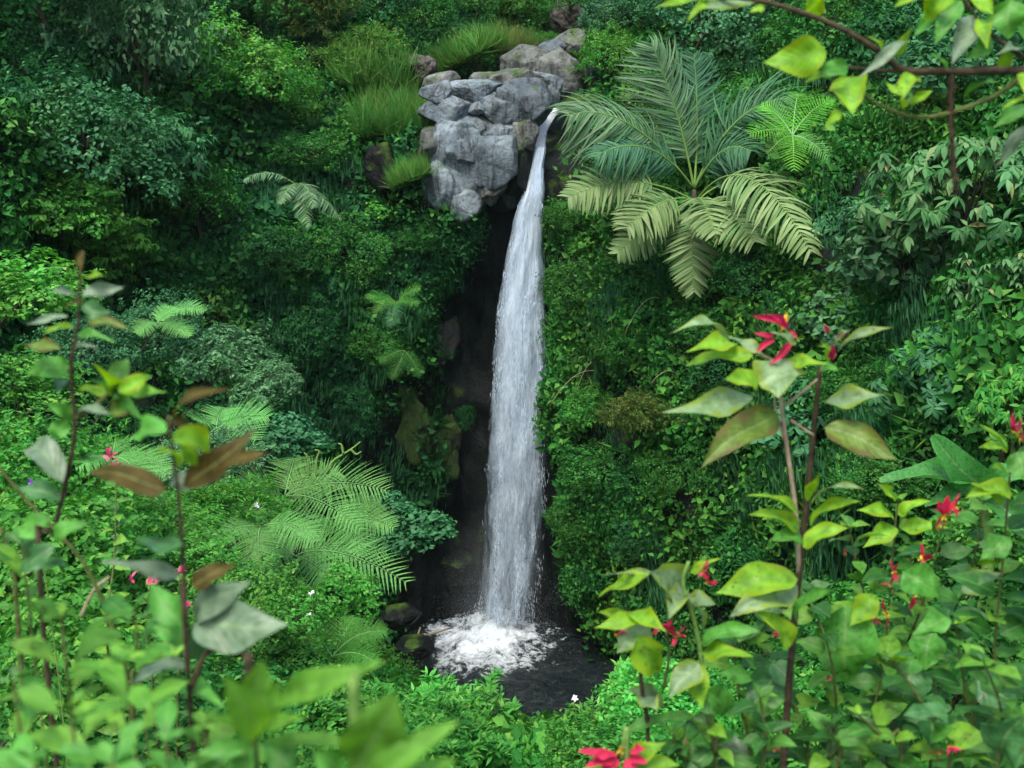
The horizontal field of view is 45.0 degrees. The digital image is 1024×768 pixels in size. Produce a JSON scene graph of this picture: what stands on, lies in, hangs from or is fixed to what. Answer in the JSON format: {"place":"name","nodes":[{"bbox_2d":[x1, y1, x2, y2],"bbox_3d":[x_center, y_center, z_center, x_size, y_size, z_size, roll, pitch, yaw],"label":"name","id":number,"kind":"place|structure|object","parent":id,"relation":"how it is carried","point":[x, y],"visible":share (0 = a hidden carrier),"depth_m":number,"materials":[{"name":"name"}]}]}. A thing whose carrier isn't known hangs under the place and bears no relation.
{"place":"outdoors","nodes":[
{"label":"outdoors","id":0,"kind":"place"},
{"bbox_2d":[0,488,511,767],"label":"ground","id":1,"kind":"structure","parent":0,"point":[3,623],"depth_m":12.43,"materials":[{"name":"plant"}]},
{"bbox_2d":[0,532,68,767],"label":"leafy twig","id":2,"kind":"object","parent":1,"relation":"on","point":[10,557],"visible":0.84,"depth_m":2.07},
{"bbox_2d":[0,665,86,754],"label":"leafy twig","id":3,"kind":"object","parent":1,"relation":"on","point":[24,717],"visible":0.73,"depth_m":1.39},
{"bbox_2d":[0,341,96,422],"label":"shrub","id":4,"kind":"object","parent":1,"relation":"on","point":[23,389],"visible":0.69,"depth_m":17.22,"materials":[{"name":"green plant"}]},
{"bbox_2d":[0,244,106,328],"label":"shrub","id":5,"kind":"object","parent":1,"relation":"on","point":[43,287],"visible":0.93,"depth_m":20.94,"materials":[{"name":"green plant"}]},
{"bbox_2d":[0,598,136,728],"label":"leafy twig","id":6,"kind":"object","parent":1,"relation":"on","point":[95,637],"visible":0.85,"depth_m":1.50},
{"bbox_2d":[0,577,146,767],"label":"shrub","id":7,"kind":"object","parent":1,"relation":"on","point":[9,659],"visible":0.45,"depth_m":6.47,"materials":[{"name":"green plant"}]},
{"bbox_2d":[0,397,148,509],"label":"shrub","id":8,"kind":"object","parent":1,"relation":"on","point":[29,436],"visible":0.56,"depth_m":12.46,"materials":[{"name":"green plant"}]},
{"bbox_2d":[19,684,129,767],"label":"leafy twig","id":9,"kind":"object","parent":1,"relation":"on","point":[39,697],"visible":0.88,"depth_m":1.23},
{"bbox_2d":[0,476,162,624],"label":"shrub","id":10,"kind":"object","parent":1,"relation":"on","point":[13,516],"visible":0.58,"depth_m":8.48,"materials":[{"name":"green plant"}]},
{"bbox_2d":[13,250,164,767],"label":"leafy twig","id":11,"kind":"object","parent":1,"relation":"on","point":[45,454],"visible":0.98,"depth_m":1.97,"materials":[{"name":"plant"}]},
{"bbox_2d":[9,305,172,413],"bbox_3d":[-6.955,-0.267,20.598,2.729,2.136,2.403,0,15,0],"label":"shrub","id":12,"kind":"object","parent":1,"relation":"on","point":[65,337],"visible":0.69,"depth_m":20.17,"materials":[{"name":"teal plant"}]},
{"bbox_2d":[0,496,198,748],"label":"shrub","id":13,"kind":"object","parent":1,"relation":"on","point":[128,586],"visible":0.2,"depth_m":9.15,"materials":[{"name":"green plant"}]},
{"bbox_2d":[57,719,158,767],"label":"leafy twig","id":14,"kind":"object","parent":1,"relation":"on","point":[129,731],"visible":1,"depth_m":1.13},
{"bbox_2d":[72,645,186,760],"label":"leafy twig","id":15,"kind":"object","parent":1,"relation":"on","point":[113,674],"visible":0.85,"depth_m":1.45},
{"bbox_2d":[79,592,183,759],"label":"leafy twig","id":16,"kind":"object","parent":1,"relation":"on","point":[114,603],"visible":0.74,"depth_m":2.09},
{"bbox_2d":[83,446,197,767],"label":"flowering shrub","id":17,"kind":"object","parent":1,"relation":"on","point":[110,729],"visible":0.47,"depth_m":5.79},
{"bbox_2d":[77,278,210,429],"bbox_3d":[-6.576,-0.364,22.157,2.629,2.932,2.041,0,15,0],"label":"shrub","id":18,"kind":"object","parent":1,"relation":"on","point":[142,312],"visible":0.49,"depth_m":21.69,"materials":[{"name":"teal plant"}]},
{"bbox_2d":[73,487,239,582],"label":"shrub","id":19,"kind":"object","parent":1,"relation":"on","point":[206,522],"visible":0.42,"depth_m":13.35,"materials":[{"name":"green plant"}]},
{"bbox_2d":[113,699,241,767],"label":"leafy twig","id":20,"kind":"object","parent":1,"relation":"on","point":[165,714],"visible":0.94,"depth_m":1.37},
{"bbox_2d":[33,613,323,767],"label":"shrub","id":21,"kind":"object","parent":1,"relation":"on","point":[212,683],"visible":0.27,"depth_m":6.82,"materials":[{"name":"green plant"}]},
{"bbox_2d":[88,387,287,760],"bbox_3d":[-0.413,1.028,1.786,0.215,2.136,0.172,-6,16,-22],"label":"leafy twig","id":22,"kind":"object","parent":1,"relation":"on","point":[226,622],"visible":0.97,"depth_m":1.56,"materials":[{"name":"plant"}]},
{"bbox_2d":[144,415,277,519],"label":"fern","id":23,"kind":"object","parent":1,"relation":"on","point":[220,437],"visible":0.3,"depth_m":16.39,"materials":[{"name":"green plant"}]},
{"bbox_2d":[144,318,283,463],"bbox_3d":[-5.067,0.284,21.611,2.332,2.838,2.794,7,16,23],"label":"shrub","id":24,"kind":"object","parent":1,"relation":"on","point":[228,356],"visible":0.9,"depth_m":21.30,"materials":[{"name":"green plant"}]},
{"bbox_2d":[134,546,312,703],"bbox_3d":[-2.611,2.318,11.064,1.591,1.724,1.663,-7,16,-24],"label":"shrub","id":25,"kind":"object","parent":1,"relation":"on","point":[281,612],"visible":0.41,"depth_m":10.91,"materials":[{"name":"green plant"}]},
{"bbox_2d":[163,467,304,575],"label":"shrub","id":26,"kind":"object","parent":1,"relation":"on","point":[232,491],"visible":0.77,"depth_m":15.35,"materials":[{"name":"green plant"}]},
{"bbox_2d":[186,411,331,531],"bbox_3d":[-3.820,1.417,18.818,2.386,1.832,1.172,-13,20,-40],"label":"shrub","id":27,"kind":"object","parent":1,"relation":"on","point":[282,429],"visible":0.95,"depth_m":18.84,"materials":[{"name":"teal plant"}]},
{"bbox_2d":[226,353,304,435],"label":"shrub","id":28,"kind":"object","parent":1,"relation":"on","point":[261,380],"visible":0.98,"depth_m":20.55,"materials":[{"name":"green plant"}]},
{"bbox_2d":[206,499,327,577],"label":"fern","id":29,"kind":"object","parent":1,"relation":"on","point":[259,528],"visible":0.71,"depth_m":14.79,"materials":[{"name":"green plant"}]},
{"bbox_2d":[204,617,345,696],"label":"shrub","id":30,"kind":"object","parent":1,"relation":"on","point":[299,656],"visible":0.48,"depth_m":11.48,"materials":[{"name":"green plant"}]},
{"bbox_2d":[203,652,385,767],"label":"leafy twig","id":31,"kind":"object","parent":1,"relation":"on","point":[255,700],"visible":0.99,"depth_m":1.08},
{"bbox_2d":[228,456,391,548],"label":"fern","id":32,"kind":"object","parent":1,"relation":"on","point":[306,483],"visible":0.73,"depth_m":17.34,"materials":[{"name":"green plant"}]},
{"bbox_2d":[207,662,426,767],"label":"shrub","id":33,"kind":"object","parent":1,"relation":"on","point":[337,705],"visible":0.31,"depth_m":8.31,"materials":[{"name":"green plant"}]},
{"bbox_2d":[237,525,412,593],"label":"fern","id":34,"kind":"object","parent":1,"relation":"on","point":[307,552],"visible":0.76,"depth_m":16.28,"materials":[{"name":"green plant"}]},
{"bbox_2d":[255,490,398,578],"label":"fern","id":35,"kind":"object","parent":1,"relation":"on","point":[372,522],"visible":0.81,"depth_m":16.97,"materials":[{"name":"green plant"}]},
{"bbox_2d":[294,551,385,655],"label":"shrub","id":36,"kind":"object","parent":1,"relation":"on","point":[330,581],"visible":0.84,"depth_m":15.71,"materials":[{"name":"green plant"}]},
{"bbox_2d":[303,615,388,665],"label":"fern","id":37,"kind":"object","parent":1,"relation":"on","point":[342,645],"visible":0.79,"depth_m":14.49,"materials":[{"name":"green plant"}]},
{"bbox_2d":[312,672,459,767],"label":"leafy twig","id":38,"kind":"object","parent":1,"relation":"on","point":[374,734],"visible":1,"depth_m":0.93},
{"bbox_2d":[328,508,457,628],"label":"shrub","id":39,"kind":"object","parent":1,"relation":"on","point":[402,540],"visible":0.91,"depth_m":18.60,"materials":[{"name":"teal plant"}]},
{"bbox_2d":[402,691,513,767],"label":"shrub","id":40,"kind":"object","parent":1,"relation":"on","point":[451,743],"visible":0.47,"depth_m":10.82,"materials":[{"name":"green plant"}]},
{"bbox_2d":[418,665,527,725],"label":"shrub","id":41,"kind":"object","parent":1,"relation":"on","point":[478,703],"visible":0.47,"depth_m":12.96,"materials":[{"name":"green plant"}]},
{"bbox_2d":[0,407,1023,767],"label":"ground cover","id":42,"kind":"object","parent":1,"relation":"on","point":[526,735],"visible":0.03,"depth_m":12.88,"materials":[{"name":"green plant"}]},
{"bbox_2d":[530,708,690,767],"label":"shrub","id":43,"kind":"object","parent":1,"relation":"on","point":[597,740],"visible":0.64,"depth_m":10.21,"materials":[{"name":"green plant"}]},
{"bbox_2d":[578,726,679,767],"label":"flowering shrub","id":44,"kind":"object","parent":1,"relation":"on","point":[639,754],"visible":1,"depth_m":2.35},
{"bbox_2d":[591,644,754,764],"bbox_3d":[1.511,3.086,11.183,1.576,1.324,1.693,0,15,0],"label":"shrub","id":45,"kind":"object","parent":1,"relation":"on","point":[628,696],"visible":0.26,"depth_m":11.03,"materials":[{"name":"green plant"}]},
{"bbox_2d":[595,558,759,761],"bbox_3d":[0.372,1.363,3.031,0.379,2.026,0.211,0,15,0],"label":"flowering shrub","id":46,"kind":"object","parent":1,"relation":"on","point":[635,634],"visible":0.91,"depth_m":2.81,"materials":[{"name":"plant"}]},
{"bbox_2d":[655,681,876,767],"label":"shrub","id":47,"kind":"object","parent":1,"relation":"on","point":[764,706],"visible":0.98,"depth_m":2.80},
{"bbox_2d":[662,312,896,767],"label":"flowering shrub","id":48,"kind":"object","parent":1,"relation":"on","point":[756,586],"visible":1,"depth_m":2.85,"materials":[{"name":"green plant"}]},
{"bbox_2d":[698,549,918,767],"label":"flowering shrub","id":49,"kind":"object","parent":1,"relation":"on","point":[767,672],"visible":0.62,"depth_m":3.44,"materials":[{"name":"plant"}]},
{"bbox_2d":[723,638,951,767],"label":"shrub","id":50,"kind":"object","parent":1,"relation":"on","point":[818,692],"visible":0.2,"depth_m":9.29,"materials":[{"name":"green plant"}]},
{"bbox_2d":[654,0,1023,165],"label":"tree","id":51,"kind":"object","parent":1,"relation":"on","point":[803,56],"visible":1,"depth_m":2.40,"materials":[{"name":"green plant"}]},
{"bbox_2d":[856,483,947,766],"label":"flowering shrub","id":52,"kind":"object","parent":1,"relation":"on","point":[914,525],"visible":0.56,"depth_m":3.84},
{"bbox_2d":[804,553,1023,759],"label":"shrub","id":53,"kind":"object","parent":1,"relation":"on","point":[985,643],"visible":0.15,"depth_m":8.60,"materials":[{"name":"green plant"}]},
{"bbox_2d":[813,494,1016,767],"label":"flowering shrub","id":54,"kind":"object","parent":1,"relation":"on","point":[855,623],"visible":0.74,"depth_m":3.51,"materials":[{"name":"plant"}]},
{"bbox_2d":[842,643,1023,767],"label":"flowering shrub","id":55,"kind":"object","parent":1,"relation":"on","point":[986,744],"visible":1,"depth_m":2.66,"materials":[{"name":"plant"}]},
{"bbox_2d":[857,488,1023,763],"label":"shrub","id":56,"kind":"object","parent":1,"relation":"on","point":[963,534],"visible":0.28,"depth_m":11.23,"materials":[{"name":"green plant"}]},
{"bbox_2d":[879,433,1023,757],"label":"banana plant","id":57,"kind":"object","parent":1,"relation":"on","point":[959,468],"visible":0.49,"depth_m":8.85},
{"bbox_2d":[912,413,1023,767],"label":"flowering shrub","id":58,"kind":"object","parent":1,"relation":"on","point":[997,489],"visible":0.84,"depth_m":3.25,"materials":[{"name":"plant"}]},
{"bbox_2d":[955,356,1023,598],"bbox_3d":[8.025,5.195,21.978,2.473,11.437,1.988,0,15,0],"label":"shrub","id":59,"kind":"object","parent":1,"relation":"on","point":[985,403],"visible":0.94,"depth_m":20.31,"materials":[{"name":"green plant"}]},
{"bbox_2d":[417,103,570,665],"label":"waterfall","id":60,"kind":"structure","parent":0,"point":[520,364],"depth_m":40.91,"materials":[{"name":"white"}]},
{"bbox_2d":[0,0,1023,659],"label":"terrain","id":61,"kind":"structure","parent":0,"point":[470,370],"depth_m":42.41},
{"bbox_2d":[10,155,159,261],"bbox_3d":[-10.935,-3.919,31.809,3.622,3.830,3.941,0,15,0],"label":"tree","id":62,"kind":"object","parent":61,"relation":"on","point":[73,202],"visible":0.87,"depth_m":31.35,"materials":[{"name":"green plant"}]},
{"bbox_2d":[0,45,210,207],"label":"tree","id":63,"kind":"object","parent":61,"relation":"on","point":[113,119],"visible":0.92,"depth_m":31.34,"materials":[{"name":"teal plant"}]},
{"bbox_2d":[64,225,160,317],"bbox_3d":[-10.999,-2.932,33.490,2.192,2.862,2.601,11,19,37],"label":"tree","id":64,"kind":"object","parent":61,"relation":"on","point":[136,242],"visible":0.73,"depth_m":33.10,"materials":[{"name":"green plant"}]},
{"bbox_2d":[40,0,227,114],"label":"tree","id":65,"kind":"object","parent":61,"relation":"on","point":[154,10],"visible":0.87,"depth_m":34.85,"materials":[{"name":"green plant"}]},
{"bbox_2d":[93,104,220,219],"bbox_3d":[-10.117,-6.151,34.746,3.867,3.335,3.173,4,16,15],"label":"tree","id":66,"kind":"object","parent":61,"relation":"on","point":[193,159],"visible":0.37,"depth_m":34.28,"materials":[{"name":"teal plant"}]},
{"bbox_2d":[137,150,268,244],"bbox_3d":[-8.868,-5.259,35.849,3.886,3.378,3.475,0,15,0],"label":"tree","id":67,"kind":"object","parent":61,"relation":"on","point":[200,191],"visible":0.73,"depth_m":35.57,"materials":[{"name":"green plant"}]},
{"bbox_2d":[146,0,317,128],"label":"tree","id":68,"kind":"object","parent":61,"relation":"on","point":[235,73],"visible":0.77,"depth_m":38.16,"materials":[{"name":"green plant"}]},
{"bbox_2d":[0,120,492,648],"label":"wall creepers","id":69,"kind":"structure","parent":61,"relation":"attached to","point":[210,268],"depth_m":38.16,"materials":[{"name":"green plant"}]},
{"bbox_2d":[0,0,494,637],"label":"broadleaf creepers","id":70,"kind":"object","parent":61,"relation":"on","point":[12,178],"visible":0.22,"depth_m":36.56,"materials":[{"name":"green plant"}]},
{"bbox_2d":[0,0,499,273],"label":"undergrowth","id":71,"kind":"object","parent":61,"relation":"on","point":[278,116],"visible":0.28,"depth_m":38.55,"materials":[{"name":"green plant"}]},
{"bbox_2d":[223,211,331,281],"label":"shrub","id":72,"kind":"object","parent":61,"relation":"on","point":[256,242],"visible":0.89,"depth_m":36.58,"materials":[{"name":"green plant"}]},
{"bbox_2d":[230,35,341,127],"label":"tree","id":73,"kind":"object","parent":61,"relation":"on","point":[308,96],"visible":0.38,"depth_m":40.40,"materials":[{"name":"green plant"}]},
{"bbox_2d":[264,292,349,364],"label":"shrub","id":74,"kind":"object","parent":61,"relation":"on","point":[316,330],"visible":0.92,"depth_m":37.04,"materials":[{"name":"green plant"}]},
{"bbox_2d":[260,126,363,185],"bbox_3d":[-6.330,-7.157,39.737,3.369,2.226,3.045,0,15,0],"label":"tree","id":75,"kind":"object","parent":61,"relation":"on","point":[319,145],"visible":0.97,"depth_m":39.07,"materials":[{"name":"green plant"}]},
{"bbox_2d":[307,210,394,290],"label":"shrub","id":76,"kind":"object","parent":61,"relation":"on","point":[351,233],"visible":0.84,"depth_m":38.58,"materials":[{"name":"green plant"}]},
{"bbox_2d":[318,369,387,438],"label":"shrub","id":77,"kind":"object","parent":61,"relation":"on","point":[347,391],"visible":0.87,"depth_m":38.72,"materials":[{"name":"green plant"}]},
{"bbox_2d":[295,19,420,93],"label":"clump","id":78,"kind":"object","parent":61,"relation":"on","point":[369,36],"visible":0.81,"depth_m":42.97,"materials":[{"name":"green plant"}]},
{"bbox_2d":[317,71,434,144],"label":"clump","id":79,"kind":"object","parent":61,"relation":"on","point":[388,109],"visible":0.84,"depth_m":40.52,"materials":[{"name":"green plant"}]},
{"bbox_2d":[308,27,452,94],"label":"clump","id":80,"kind":"object","parent":61,"relation":"on","point":[388,68],"visible":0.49,"depth_m":42.56,"materials":[{"name":"green plant"}]},
{"bbox_2d":[395,382,434,466],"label":"boulder","id":81,"kind":"object","parent":61,"relation":"on","point":[415,415],"visible":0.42,"depth_m":41.53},
{"bbox_2d":[420,13,518,77],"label":"grass clump","id":82,"kind":"object","parent":61,"relation":"on","point":[466,47],"visible":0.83,"depth_m":49.19,"materials":[{"name":"green plant"}]},
{"bbox_2d":[460,114,492,206],"bbox_3d":[-1.143,-7.499,40.348,3.220,3.485,2.133,0,15,0],"label":"boulder","id":83,"kind":"object","parent":61,"relation":"on","point":[487,122],"visible":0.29,"depth_m":39.58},
{"bbox_2d":[464,135,517,190],"bbox_3d":[-0.638,-7.089,39.741,1.836,1.830,1.349,0,15,0],"label":"boulder","id":84,"kind":"object","parent":83,"relation":"on","point":[494,167],"visible":0.93,"depth_m":39.18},
{"bbox_2d":[1,1,1023,731],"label":"hanging creepers","id":85,"kind":"object","parent":61,"relation":"hanging from","point":[823,547],"visible":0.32,"depth_m":35.42,"materials":[{"name":"teal plant"}]},
{"bbox_2d":[495,77,553,125],"bbox_3d":[0.382,-8.931,39.933,1.925,1.899,1.449,0,15,0],"label":"boulder","id":86,"kind":"object","parent":61,"relation":"on","point":[531,99],"visible":0.81,"depth_m":39.39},
{"bbox_2d":[551,434,650,494],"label":"shrub","id":87,"kind":"object","parent":61,"relation":"on","point":[600,459],"visible":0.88,"depth_m":37.16,"materials":[{"name":"green plant"}]},
{"bbox_2d":[568,15,640,86],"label":"shrub","id":88,"kind":"object","parent":61,"relation":"on","point":[606,43],"visible":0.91,"depth_m":40.90,"materials":[{"name":"green plant"}]},
{"bbox_2d":[592,385,701,432],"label":"shrub","id":89,"kind":"object","parent":61,"relation":"on","point":[631,405],"visible":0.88,"depth_m":35.14,"materials":[{"name":"green plant"}]},
{"bbox_2d":[545,30,807,243],"bbox_3d":[4.538,-6.811,34.552,7.380,5.989,4.043,0,15,0],"label":"feather palm","id":90,"kind":"object","parent":61,"relation":"on","point":[729,160],"visible":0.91,"depth_m":34.22,"materials":[{"name":"green plant"}]},
{"bbox_2d":[632,435,729,503],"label":"shrub","id":91,"kind":"object","parent":61,"relation":"on","point":[673,485],"visible":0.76,"depth_m":34.72,"materials":[{"name":"green plant"}]},
{"bbox_2d":[557,163,823,297],"bbox_3d":[5.700,-4.160,33.464,7.481,3.538,5.388,10,18,34],"label":"feather palm","id":92,"kind":"object","parent":61,"relation":"on","point":[664,218],"visible":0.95,"depth_m":33.06,"materials":[{"name":"green plant"}]},
{"bbox_2d":[639,0,782,85],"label":"tree","id":93,"kind":"object","parent":61,"relation":"on","point":[704,26],"visible":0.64,"depth_m":38.91,"materials":[{"name":"teal plant"}]},
{"bbox_2d":[704,239,787,306],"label":"shrub","id":94,"kind":"object","parent":61,"relation":"on","point":[736,272],"visible":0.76,"depth_m":31.96,"materials":[{"name":"green plant"}]},
{"bbox_2d":[476,0,1023,386],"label":"undergrowth","id":95,"kind":"object","parent":61,"relation":"on","point":[881,122],"visible":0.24,"depth_m":32.19,"materials":[{"name":"green plant"}]},
{"bbox_2d":[531,0,1023,733],"bbox_3d":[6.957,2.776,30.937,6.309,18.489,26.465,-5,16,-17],"label":"wall creepers","id":96,"kind":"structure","parent":61,"relation":"attached to","point":[737,550],"depth_m":33.52,"materials":[{"name":"green plant"}]},
{"bbox_2d":[747,91,837,189],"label":"tree fern","id":97,"kind":"object","parent":61,"relation":"on","point":[792,139],"visible":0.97,"depth_m":31.44,"materials":[{"name":"green plant"}]},
{"bbox_2d":[750,368,835,456],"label":"shrub","id":98,"kind":"object","parent":61,"relation":"on","point":[772,441],"visible":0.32,"depth_m":28.59,"materials":[{"name":"teal plant"}]},
{"bbox_2d":[744,0,899,65],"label":"tree","id":99,"kind":"object","parent":61,"relation":"on","point":[845,7],"visible":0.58,"depth_m":35.28,"materials":[{"name":"green plant"}]},
{"bbox_2d":[787,279,864,349],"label":"shrub","id":100,"kind":"object","parent":61,"relation":"on","point":[815,324],"visible":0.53,"depth_m":28.88,"materials":[{"name":"green plant"}]},
{"bbox_2d":[819,439,939,516],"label":"shrub","id":101,"kind":"object","parent":61,"relation":"on","point":[856,476],"visible":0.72,"depth_m":23.45,"materials":[{"name":"green plant"}]},
{"bbox_2d":[834,0,946,99],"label":"tree","id":102,"kind":"object","parent":61,"relation":"on","point":[900,18],"visible":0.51,"depth_m":32.56,"materials":[{"name":"green plant"}]},
{"bbox_2d":[826,203,967,303],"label":"shrub","id":103,"kind":"object","parent":61,"relation":"on","point":[873,260],"visible":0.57,"depth_m":25.86,"materials":[{"name":"green plant"}]},
{"bbox_2d":[866,319,977,438],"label":"shrub","id":104,"kind":"object","parent":61,"relation":"on","point":[918,361],"visible":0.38,"depth_m":23.27,"materials":[{"name":"teal plant"}]},
{"bbox_2d":[857,136,1023,267],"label":"shrub","id":105,"kind":"object","parent":61,"relation":"on","point":[927,169],"visible":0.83,"depth_m":24.35,"materials":[{"name":"green plant"}]},
{"bbox_2d":[878,2,1023,117],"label":"tree","id":106,"kind":"object","parent":61,"relation":"on","point":[942,47],"visible":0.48,"depth_m":28.80,"materials":[{"name":"teal plant"}]},
{"bbox_2d":[910,252,1023,345],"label":"shrub","id":107,"kind":"object","parent":61,"relation":"on","point":[1004,264],"visible":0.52,"depth_m":23.23,"materials":[{"name":"green plant"}]},
{"bbox_2d":[378,604,688,724],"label":"water","id":108,"kind":"structure","parent":0,"point":[541,677],"depth_m":40.99,"materials":[{"name":"liquid"}]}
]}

